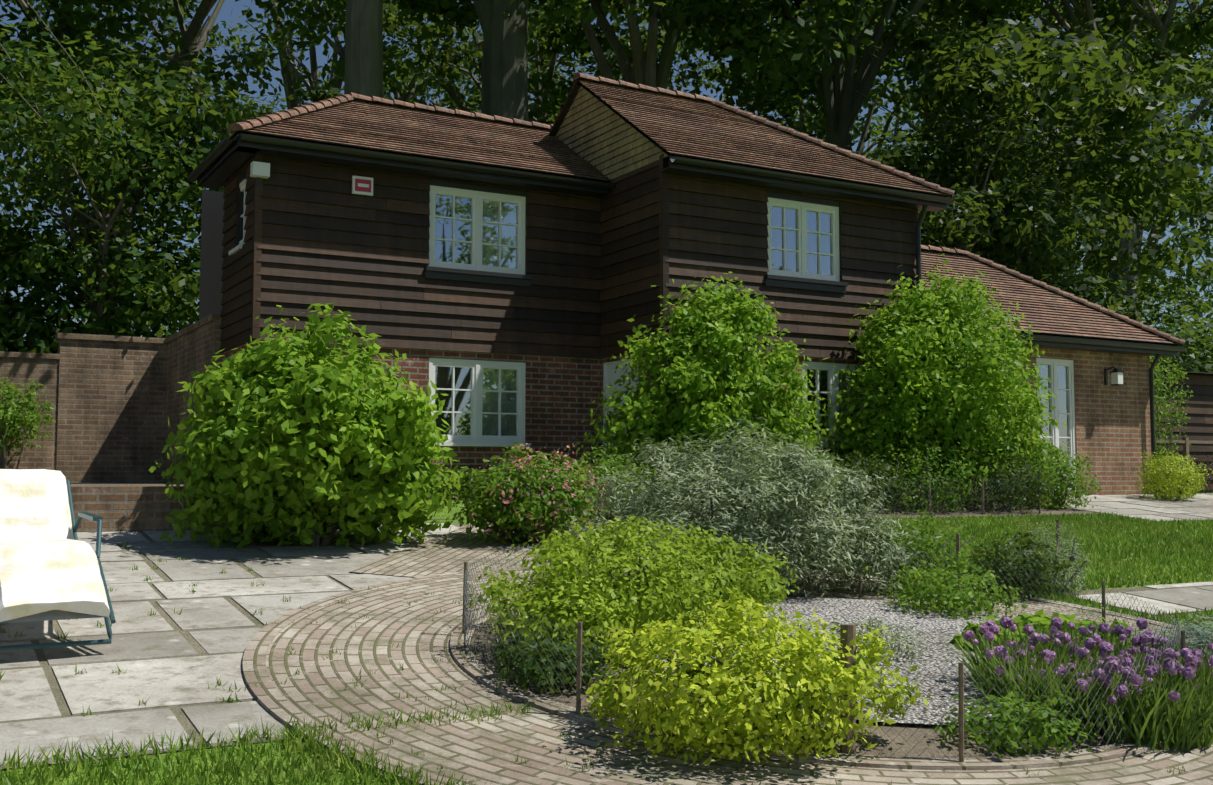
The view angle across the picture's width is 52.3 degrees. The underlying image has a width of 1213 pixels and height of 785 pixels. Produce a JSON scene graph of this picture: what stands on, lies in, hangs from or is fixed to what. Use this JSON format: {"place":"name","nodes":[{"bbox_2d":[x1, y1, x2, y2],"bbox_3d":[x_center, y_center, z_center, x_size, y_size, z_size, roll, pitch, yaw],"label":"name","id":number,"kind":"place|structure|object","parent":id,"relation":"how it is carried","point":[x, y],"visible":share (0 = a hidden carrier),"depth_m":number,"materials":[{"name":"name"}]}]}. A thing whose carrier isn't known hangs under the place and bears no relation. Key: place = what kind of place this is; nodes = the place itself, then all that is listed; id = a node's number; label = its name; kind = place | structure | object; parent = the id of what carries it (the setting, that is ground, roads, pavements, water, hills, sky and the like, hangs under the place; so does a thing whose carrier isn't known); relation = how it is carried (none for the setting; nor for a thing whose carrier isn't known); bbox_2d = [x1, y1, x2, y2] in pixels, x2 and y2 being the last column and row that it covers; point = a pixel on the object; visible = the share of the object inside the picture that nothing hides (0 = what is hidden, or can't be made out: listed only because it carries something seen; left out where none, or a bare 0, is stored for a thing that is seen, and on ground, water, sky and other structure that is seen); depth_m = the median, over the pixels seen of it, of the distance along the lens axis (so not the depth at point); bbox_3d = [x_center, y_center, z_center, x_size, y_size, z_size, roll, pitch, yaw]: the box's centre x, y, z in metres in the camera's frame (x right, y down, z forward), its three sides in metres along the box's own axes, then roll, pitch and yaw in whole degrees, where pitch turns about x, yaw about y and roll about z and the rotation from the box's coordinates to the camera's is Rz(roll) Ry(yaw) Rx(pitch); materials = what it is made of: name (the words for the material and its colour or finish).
{"place":"outdoors","nodes":[
{"label":"outdoors","id":0,"kind":"place"},
{"bbox_2d":[70,482,182,486],"bbox_3d":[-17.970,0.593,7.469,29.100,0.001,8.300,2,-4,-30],"label":"coping","id":1,"kind":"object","parent":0,"point":[86,484],"depth_m":13.32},
{"bbox_2d":[0,523,464,768],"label":"patio paving","id":2,"kind":"structure","parent":0,"point":[167,661],"depth_m":6.51,"materials":[{"name":"stone"}]},
{"bbox_2d":[0,469,115,650],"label":"sun lounger","id":3,"kind":"object","parent":2,"relation":"on","point":[50,566],"visible":1,"depth_m":6.31,"materials":[{"name":"white fabric"}]},
{"bbox_2d":[0,314,272,536],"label":"garden wall","id":4,"kind":"structure","parent":2,"relation":"on","point":[117,401],"depth_m":18.06,"materials":[{"name":"brick"},{"name":"mortar"}]},
{"bbox_2d":[148,303,463,548],"bbox_3d":[-2.395,0.261,10.264,2.352,2.095,2.416,-2,-4,24],"label":"bush","id":5,"kind":"object","parent":2,"relation":"on","point":[318,440],"visible":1,"depth_m":9.76,"materials":[{"name":"green plant"}]},
{"bbox_2d":[349,504,642,576],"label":"path","id":6,"kind":"structure","parent":0,"point":[441,554],"depth_m":9.89,"materials":[{"name":"brick"}]},
{"bbox_2d":[0,493,1212,784],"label":"lawn","id":7,"kind":"structure","parent":0,"point":[440,517],"depth_m":4.81,"materials":[{"name":"green plant"}]},
{"bbox_2d":[0,375,55,468],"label":"shrub","id":8,"kind":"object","parent":7,"relation":"on","point":[10,420],"depth_m":17.25,"materials":[{"name":"green plant"}]},
{"bbox_2d":[0,222,79,350],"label":"tree","id":9,"kind":"object","parent":7,"relation":"on","point":[15,223],"visible":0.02,"depth_m":24.42,"materials":[{"name":"green plant"}]},
{"bbox_2d":[0,0,140,213],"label":"tree","id":10,"kind":"object","parent":7,"relation":"on","point":[32,13],"visible":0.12,"depth_m":29.07,"materials":[{"name":"green plant"}]},
{"bbox_2d":[0,0,156,134],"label":"tree","id":11,"kind":"object","parent":7,"relation":"on","point":[70,3],"visible":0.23,"depth_m":27.32,"materials":[{"name":"green plant"}]},
{"bbox_2d":[0,201,200,353],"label":"tree","id":12,"kind":"object","parent":7,"relation":"on","point":[39,331],"visible":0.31,"depth_m":19.67,"materials":[{"name":"green plant"}]},
{"bbox_2d":[0,0,265,337],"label":"tree","id":13,"kind":"object","parent":7,"relation":"on","point":[168,127],"visible":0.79,"depth_m":19.52,"materials":[{"name":"green plant"}]},
{"bbox_2d":[0,733,410,784],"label":"grass blades","id":14,"kind":"object","parent":7,"relation":"on","point":[267,769],"depth_m":4.57,"materials":[{"name":"green plant"}]},
{"bbox_2d":[0,0,423,333],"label":"tree","id":15,"kind":"object","parent":7,"relation":"on","point":[189,44],"visible":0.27,"depth_m":30.16,"materials":[{"name":"green plant"}]},
{"bbox_2d":[1,0,540,259],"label":"tree","id":16,"kind":"object","parent":7,"relation":"on","point":[291,73],"visible":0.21,"depth_m":39.52,"materials":[{"name":"green plant"}]},
{"bbox_2d":[0,697,548,784],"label":"grass tufts","id":17,"kind":"object","parent":7,"relation":"on","point":[295,734],"visible":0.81,"depth_m":4.81,"materials":[{"name":"green plant"}]},
{"bbox_2d":[303,0,382,97],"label":"tree","id":18,"kind":"object","parent":7,"relation":"on","point":[363,53],"visible":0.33,"depth_m":26.07,"materials":[{"name":"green plant"}]},
{"bbox_2d":[439,442,612,544],"bbox_3d":[-0.717,0.906,10.905,1.570,0.941,1.354,2,-4,-30],"label":"flowering shrub","id":19,"kind":"object","parent":7,"relation":"on","point":[512,518],"visible":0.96,"depth_m":10.67,"materials":[{"name":"green plant"}]},
{"bbox_2d":[311,0,808,123],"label":"tree","id":20,"kind":"object","parent":7,"relation":"on","point":[457,98],"visible":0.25,"depth_m":37.76,"materials":[{"name":"green plant"}]},
{"bbox_2d":[473,0,666,121],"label":"tree","id":21,"kind":"object","parent":7,"relation":"on","point":[504,79],"visible":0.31,"depth_m":26.00,"materials":[{"name":"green plant"}]},
{"bbox_2d":[383,0,763,112],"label":"tree","id":22,"kind":"object","parent":7,"relation":"on","point":[399,55],"visible":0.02,"depth_m":49.47,"materials":[{"name":"green plant"}]},
{"bbox_2d":[383,0,886,113],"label":"tree","id":23,"kind":"object","parent":7,"relation":"on","point":[585,41],"visible":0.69,"depth_m":30.64,"materials":[{"name":"green plant"}]},
{"bbox_2d":[187,72,1185,499],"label":"cottage","id":24,"kind":"structure","parent":7,"relation":"on","point":[499,280],"depth_m":16.23,"materials":[{"name":"brown wood"}]},
{"bbox_2d":[603,358,638,479],"bbox_3d":[0.211,0.454,16.247,0.120,1.780,0.920,2,-4,-30],"label":"door","id":25,"kind":"structure","parent":24,"relation":"in","point":[609,375],"depth_m":16.48,"materials":[{"name":"white paint"}]},
{"bbox_2d":[228,179,1076,491],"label":"windows","id":26,"kind":"structure","parent":24,"relation":"in","point":[476,236],"depth_m":16.14,"materials":[{"name":"white paint"}]},
{"bbox_2d":[558,416,942,597],"bbox_3d":[0.942,0.826,8.999,2.864,1.358,2.154,2,-4,-30],"label":"rosemary bush","id":27,"kind":"object","parent":7,"relation":"on","point":[804,482],"visible":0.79,"depth_m":8.59,"materials":[{"name":"green plant"}]},
{"bbox_2d":[431,497,1102,519],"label":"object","id":28,"kind":"structure","parent":7,"relation":"on","point":[1047,510],"depth_m":15.62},
{"bbox_2d":[543,447,655,519],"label":"border shrub","id":29,"kind":"object","parent":28,"relation":"on","point":[603,462],"visible":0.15,"depth_m":12.82,"materials":[{"name":"green plant"}]},
{"bbox_2d":[620,436,724,512],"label":"border shrub","id":30,"kind":"object","parent":28,"relation":"on","point":[651,467],"visible":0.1,"depth_m":13.63,"materials":[{"name":"green plant"}]},
{"bbox_2d":[569,264,831,503],"bbox_3d":[1.392,-0.052,14.907,3.791,2.912,2.036,2,-4,-30],"label":"climber bush","id":31,"kind":"object","parent":28,"relation":"on","point":[712,359],"visible":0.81,"depth_m":14.54,"materials":[{"name":"green plant"}]},
{"bbox_2d":[715,436,844,510],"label":"border shrub","id":32,"kind":"object","parent":28,"relation":"on","point":[823,459],"visible":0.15,"depth_m":14.11,"materials":[{"name":"green plant"}]},
{"bbox_2d":[822,450,915,512],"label":"border shrub","id":33,"kind":"object","parent":28,"relation":"on","point":[860,463],"visible":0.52,"depth_m":14.85,"materials":[{"name":"green plant"}]},
{"bbox_2d":[871,441,986,512],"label":"border shrub","id":34,"kind":"object","parent":28,"relation":"on","point":[914,471],"visible":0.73,"depth_m":15.24,"materials":[{"name":"green plant"}]},
{"bbox_2d":[825,478,1037,515],"bbox_3d":[3.977,1.254,14.930,3.468,0.448,0.002,2,-4,-29],"label":"bed netting","id":35,"kind":"object","parent":28,"relation":"on","point":[945,496],"visible":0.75,"depth_m":14.98,"materials":[{"name":"grey metal"}]},
{"bbox_2d":[808,253,1070,505],"bbox_3d":[4.551,-0.191,16.539,4.109,3.453,2.793,0,-4,-6],"label":"climber bush","id":36,"kind":"object","parent":28,"relation":"on","point":[944,398],"visible":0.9,"depth_m":15.96,"materials":[{"name":"green plant"}]},
{"bbox_2d":[948,443,1054,511],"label":"border shrub","id":37,"kind":"object","parent":28,"relation":"on","point":[1004,493],"visible":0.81,"depth_m":15.78,"materials":[{"name":"green plant"}]},
{"bbox_2d":[1010,440,1102,508],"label":"border shrub","id":38,"kind":"object","parent":28,"relation":"on","point":[1059,494],"visible":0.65,"depth_m":16.52,"materials":[{"name":"green plant"}]},
{"bbox_2d":[618,0,979,158],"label":"tree","id":39,"kind":"object","parent":7,"relation":"on","point":[872,110],"visible":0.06,"depth_m":43.74,"materials":[{"name":"green plant"}]},
{"bbox_2d":[450,589,1168,769],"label":"ring kerb","id":40,"kind":"structure","parent":7,"relation":"on","point":[463,659],"depth_m":5.25,"materials":[{"name":"brick"}]},
{"bbox_2d":[470,591,1112,757],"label":"bed soil","id":41,"kind":"structure","parent":40,"relation":"on","point":[919,748],"depth_m":5.41,"materials":[{"name":"brown soil"}]},
{"bbox_2d":[494,630,620,695],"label":"shrub","id":42,"kind":"object","parent":41,"relation":"on","point":[533,672],"visible":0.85,"depth_m":5.86,"materials":[{"name":"green plant"}]},
{"bbox_2d":[467,515,798,666],"bbox_3d":[0.174,1.091,7.028,2.137,0.806,1.629,2,-4,-30],"label":"golden bush","id":43,"kind":"object","parent":41,"relation":"on","point":[605,595],"visible":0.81,"depth_m":6.61,"materials":[{"name":"green plant"}]},
{"bbox_2d":[579,587,929,765],"bbox_3d":[0.590,1.192,5.253,1.405,0.714,1.287,2,-4,-30],"label":"golden bush","id":44,"kind":"object","parent":41,"relation":"on","point":[804,649],"visible":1,"depth_m":4.96,"materials":[{"name":"yellow plant"}]},
{"bbox_2d":[464,544,1179,759],"bbox_3d":[1.131,1.279,6.992,3.842,0.771,3.836,2,-4,-30],"label":"wire fence","id":45,"kind":"object","parent":41,"relation":"on","point":[467,621],"visible":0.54,"depth_m":5.65,"materials":[{"name":"grey metal"}]},
{"bbox_2d":[590,596,1062,725],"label":"bed gravel","id":46,"kind":"structure","parent":41,"relation":"on","point":[933,627],"depth_m":7.11,"materials":[{"name":"grey gravel"}]},
{"bbox_2d":[1129,615,1212,659],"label":"fescue","id":47,"kind":"object","parent":46,"relation":"on","point":[1204,636],"visible":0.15,"depth_m":6.61,"materials":[{"name":"green plant"}]},
{"bbox_2d":[822,615,934,663],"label":"plant","id":48,"kind":"object","parent":41,"relation":"on","point":[909,645],"visible":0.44,"depth_m":6.72,"materials":[{"name":"green plant"}]},
{"bbox_2d":[865,507,990,593],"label":"bush","id":49,"kind":"object","parent":41,"relation":"on","point":[937,552],"visible":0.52,"depth_m":9.17,"materials":[{"name":"green plant"}]},
{"bbox_2d":[878,551,1026,619],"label":"bush","id":50,"kind":"object","parent":41,"relation":"on","point":[955,599],"visible":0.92,"depth_m":8.15,"materials":[{"name":"green plant"}]},
{"bbox_2d":[934,691,1100,757],"bbox_3d":[1.796,1.435,5.405,0.634,0.251,0.678,-3,-5,36],"label":"plant","id":51,"kind":"object","parent":41,"relation":"on","point":[1011,733],"visible":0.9,"depth_m":5.29,"materials":[{"name":"green plant"}]},
{"bbox_2d":[964,528,1073,600],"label":"bush","id":52,"kind":"object","parent":41,"relation":"on","point":[1027,543],"visible":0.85,"depth_m":9.12,"materials":[{"name":"green plant"}]},
{"bbox_2d":[994,520,1093,591],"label":"lavender bush","id":53,"kind":"object","parent":41,"relation":"on","point":[1072,558],"visible":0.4,"depth_m":9.70,"materials":[{"name":"green plant"}]},
{"bbox_2d":[950,609,1147,652],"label":"sorrel plant","id":54,"kind":"object","parent":41,"relation":"on","point":[1024,619],"visible":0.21,"depth_m":7.08,"materials":[{"name":"green plant"}]},
{"bbox_2d":[940,616,1212,751],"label":"chives","id":55,"kind":"object","parent":41,"relation":"on","point":[1179,708],"visible":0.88,"depth_m":5.64,"materials":[{"name":"purple plant"}]},
{"bbox_2d":[462,471,1185,761],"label":"fence posts","id":56,"kind":"object","parent":7,"relation":"on","point":[848,635],"visible":0.31,"depth_m":5.16,"materials":[{"name":"brown wood"}]},
{"bbox_2d":[629,0,1030,150],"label":"tree","id":57,"kind":"object","parent":7,"relation":"on","point":[841,100],"visible":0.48,"depth_m":31.38,"materials":[{"name":"green plant"}]},
{"bbox_2d":[569,511,1212,625],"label":"grass","id":58,"kind":"structure","parent":7,"relation":"on","point":[1189,555],"depth_m":12.73,"materials":[{"name":"green plant"}]},
{"bbox_2d":[741,1,1069,235],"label":"tree","id":59,"kind":"object","parent":7,"relation":"on","point":[879,126],"visible":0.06,"depth_m":53.99,"materials":[{"name":"green plant"}]},
{"bbox_2d":[767,0,1183,154],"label":"tree","id":60,"kind":"object","parent":7,"relation":"on","point":[943,8],"visible":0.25,"depth_m":35.37,"materials":[{"name":"green plant"}]},
{"bbox_2d":[849,102,1153,288],"bbox_3d":[7.250,-1.925,26.230,7.466,8.632,7.500,-1,-4,10],"label":"tree","id":61,"kind":"object","parent":7,"relation":"on","point":[955,228],"visible":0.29,"depth_m":25.47,"materials":[{"name":"green plant"}]},
{"bbox_2d":[852,8,1212,311],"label":"tree","id":62,"kind":"object","parent":7,"relation":"on","point":[1063,71],"visible":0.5,"depth_m":27.06,"materials":[{"name":"green plant"}]},
{"bbox_2d":[892,0,1212,320],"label":"tree","id":63,"kind":"object","parent":7,"relation":"on","point":[1184,34],"visible":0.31,"depth_m":35.45,"materials":[{"name":"green plant"}]},
{"bbox_2d":[927,0,1212,302],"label":"tree","id":64,"kind":"object","parent":7,"relation":"on","point":[1193,117],"visible":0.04,"depth_m":42.13,"materials":[{"name":"green plant"}]},
{"bbox_2d":[960,57,1212,310],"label":"tree","id":65,"kind":"object","parent":7,"relation":"on","point":[1184,245],"visible":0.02,"depth_m":55.37,"materials":[{"name":"green plant"}]},
{"bbox_2d":[968,1,1212,335],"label":"tree","id":66,"kind":"object","parent":7,"relation":"on","point":[1156,232],"visible":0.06,"depth_m":47.92,"materials":[{"name":"green plant"}]},
{"bbox_2d":[1041,256,1202,336],"bbox_3d":[11.957,-0.607,32.961,7.777,6.514,6.184,2,-4,-30],"label":"tree","id":67,"kind":"object","parent":7,"relation":"on","point":[1128,281],"depth_m":32.40,"materials":[{"name":"green plant"}]},
{"bbox_2d":[1054,582,1212,615],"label":"paved path","id":68,"kind":"structure","parent":7,"relation":"on","point":[1185,597],"depth_m":9.63,"materials":[{"name":"stone"}]},
{"bbox_2d":[1082,258,1212,368],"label":"tree","id":69,"kind":"object","parent":7,"relation":"on","point":[1153,314],"visible":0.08,"depth_m":28.18,"materials":[{"name":"green plant"}]},
{"bbox_2d":[1149,356,1193,474],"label":"climbing plant","id":70,"kind":"object","parent":7,"relation":"on","point":[1159,416],"visible":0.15,"depth_m":20.61,"materials":[{"name":"green plant"}]},
{"bbox_2d":[1147,314,1212,372],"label":"tree","id":71,"kind":"object","parent":7,"relation":"on","point":[1185,359],"visible":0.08,"depth_m":24.57,"materials":[{"name":"green plant"}]},
{"bbox_2d":[1155,437,1212,493],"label":"trellis fence","id":72,"kind":"object","parent":7,"relation":"on","point":[1186,442],"visible":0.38,"depth_m":20.80,"materials":[{"name":"brown wood"}]},
{"bbox_2d":[1157,370,1212,492],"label":"shed body","id":73,"kind":"structure","parent":7,"relation":"on","point":[1206,491],"depth_m":21.98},
{"bbox_2d":[1153,370,1212,489],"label":"shed boards","id":74,"kind":"object","parent":73,"relation":"attached to","point":[1199,425],"visible":0.1,"depth_m":21.95,"materials":[{"name":"brown wood"}]},
{"bbox_2d":[1180,313,1212,362],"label":"tree","id":75,"kind":"object","parent":7,"relation":"on","point":[1209,323],"visible":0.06,"depth_m":29.38,"materials":[{"name":"green plant"}]},
{"bbox_2d":[1181,298,1212,364],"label":"tree","id":76,"kind":"object","parent":7,"relation":"on","point":[1205,309],"visible":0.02,"depth_m":33.23,"materials":[{"name":"green plant"}]},
{"bbox_2d":[0,0,1212,347],"label":"sky","id":77,"kind":"structure","parent":0,"point":[225,13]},
{"bbox_2d":[242,564,1212,784],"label":"ring path","id":78,"kind":"structure","parent":0,"point":[484,751],"depth_m":5.32,"materials":[{"name":"brick"}]},
{"bbox_2d":[0,541,1185,784],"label":"paving joints","id":79,"kind":"object","parent":78,"relation":"on","point":[218,683],"depth_m":5.89,"materials":[{"name":"green plant"}]},
{"bbox_2d":[1161,613,1212,657],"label":"lavender plant","id":80,"kind":"object","parent":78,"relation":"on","point":[1193,623],"visible":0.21,"depth_m":6.67,"materials":[{"name":"green plant"}]},
{"bbox_2d":[1005,494,1212,520],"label":"patio paving","id":81,"kind":"structure","parent":0,"point":[1198,507],"depth_m":17.47,"materials":[{"name":"stone"}]},
{"bbox_2d":[1135,448,1212,500],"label":"shrub","id":82,"kind":"object","parent":81,"relation":"on","point":[1177,483],"visible":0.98,"depth_m":18.71,"materials":[{"name":"green plant"}]}
]}

